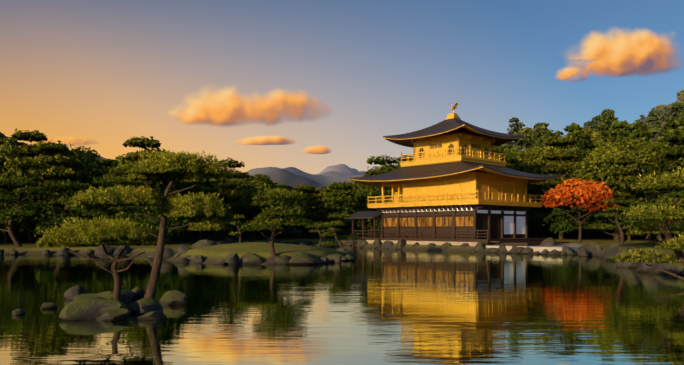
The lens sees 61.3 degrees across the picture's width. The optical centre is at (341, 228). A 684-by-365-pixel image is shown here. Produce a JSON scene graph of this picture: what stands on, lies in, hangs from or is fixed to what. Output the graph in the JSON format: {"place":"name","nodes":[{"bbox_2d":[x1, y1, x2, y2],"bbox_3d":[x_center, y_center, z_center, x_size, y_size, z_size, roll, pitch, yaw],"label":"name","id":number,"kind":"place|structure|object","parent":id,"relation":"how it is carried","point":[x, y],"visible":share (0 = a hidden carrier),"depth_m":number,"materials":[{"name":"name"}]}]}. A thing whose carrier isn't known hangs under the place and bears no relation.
{"place":"outdoors","nodes":[
{"label":"outdoors","id":0,"kind":"place"},
{"bbox_2d":[20,137,89,145],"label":"cloud","id":1,"kind":"structure","parent":0,"point":[70,139],"depth_m":2619.15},
{"bbox_2d":[170,88,319,125],"bbox_3d":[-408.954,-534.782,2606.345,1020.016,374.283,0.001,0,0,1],"label":"cloud","id":2,"kind":"structure","parent":0,"point":[228,107],"depth_m":2606.90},
{"bbox_2d":[236,136,304,148],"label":"cloud","id":3,"kind":"structure","parent":0,"point":[267,140],"depth_m":2605.37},
{"bbox_2d":[304,145,330,153],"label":"cloud","id":4,"kind":"structure","parent":0,"point":[317,149],"depth_m":2601.76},
{"bbox_2d":[0,245,683,364],"bbox_3d":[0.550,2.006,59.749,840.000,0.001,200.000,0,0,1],"label":"pond water","id":5,"kind":"structure","parent":0,"point":[371,306],"depth_m":13.64,"materials":[{"name":"liquid"}]},
{"bbox_2d":[12,285,187,320],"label":"rocks","id":6,"kind":"object","parent":5,"relation":"on","point":[84,304],"visible":0.88,"depth_m":13.34,"materials":[{"name":"grey stone"}]},
{"bbox_2d":[33,149,232,300],"bbox_3d":[-5.247,-0.012,14.586,5.092,3.906,3.103,0,0,1],"label":"islet pine","id":7,"kind":"object","parent":6,"relation":"on","point":[188,167],"depth_m":14.08,"materials":[{"name":"green plant"}]},
{"bbox_2d":[0,156,683,263],"bbox_3d":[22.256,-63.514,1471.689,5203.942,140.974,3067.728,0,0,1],"label":"terrain","id":8,"kind":"structure","parent":0,"point":[294,177],"depth_m":59.69,"materials":[{"name":"green plant"}]},
{"bbox_2d":[0,90,683,242],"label":"forest","id":9,"kind":"object","parent":8,"relation":"on","point":[589,157],"depth_m":62.41,"materials":[{"name":"green plant"}]},
{"bbox_2d":[0,237,683,275],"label":"shore rocks","id":10,"kind":"object","parent":8,"relation":"on","point":[584,250],"visible":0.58,"depth_m":38.90,"materials":[{"name":"grey stone"}]},
{"bbox_2d":[352,113,584,253],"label":"temple pavilion","id":11,"kind":"structure","parent":8,"relation":"on","point":[488,210],"depth_m":56.43,"materials":[{"name":"gold metal"}]},
{"bbox_2d":[344,211,381,218],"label":"small porch roof","id":12,"kind":"structure","parent":11,"relation":"attached to","point":[366,214],"depth_m":62.74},
{"bbox_2d":[448,102,457,112],"bbox_3d":[11.627,-12.574,60.273,0.941,1.124,0.940,0,0,3],"label":"bird statue","id":13,"kind":"object","parent":11,"relation":"on","point":[454,106],"visible":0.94,"depth_m":60.08,"materials":[{"name":"gold metal"}]},
{"bbox_2d":[383,118,523,147],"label":"pavilion roof","id":14,"kind":"structure","parent":11,"relation":"on","point":[449,126],"depth_m":59.45,"materials":[{"name":"grey wood"}]},
{"bbox_2d":[349,161,561,187],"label":"pavilion roof","id":15,"kind":"structure","parent":11,"relation":"attached to","point":[425,171],"depth_m":56.77,"materials":[{"name":"grey wood"}]},
{"bbox_2d":[541,177,618,243],"bbox_3d":[22.245,-1.542,53.943,6.486,6.421,6.500,0,0,1],"label":"maple","id":16,"kind":"object","parent":8,"relation":"on","point":[584,192],"depth_m":52.81,"materials":[{"name":"orange plant"}]},
{"bbox_2d":[0,0,683,173],"label":"sky","id":17,"kind":"structure","parent":0,"point":[106,73],"materials":[{"name":"blue"}]},
{"bbox_2d":[558,68,586,81],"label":"cloud","id":18,"kind":"structure","parent":0,"point":[565,73],"depth_m":2584.39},
{"bbox_2d":[569,30,676,76],"bbox_3d":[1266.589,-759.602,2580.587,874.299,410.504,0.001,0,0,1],"label":"cloud","id":19,"kind":"structure","parent":0,"point":[622,54],"depth_m":2580.56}
]}

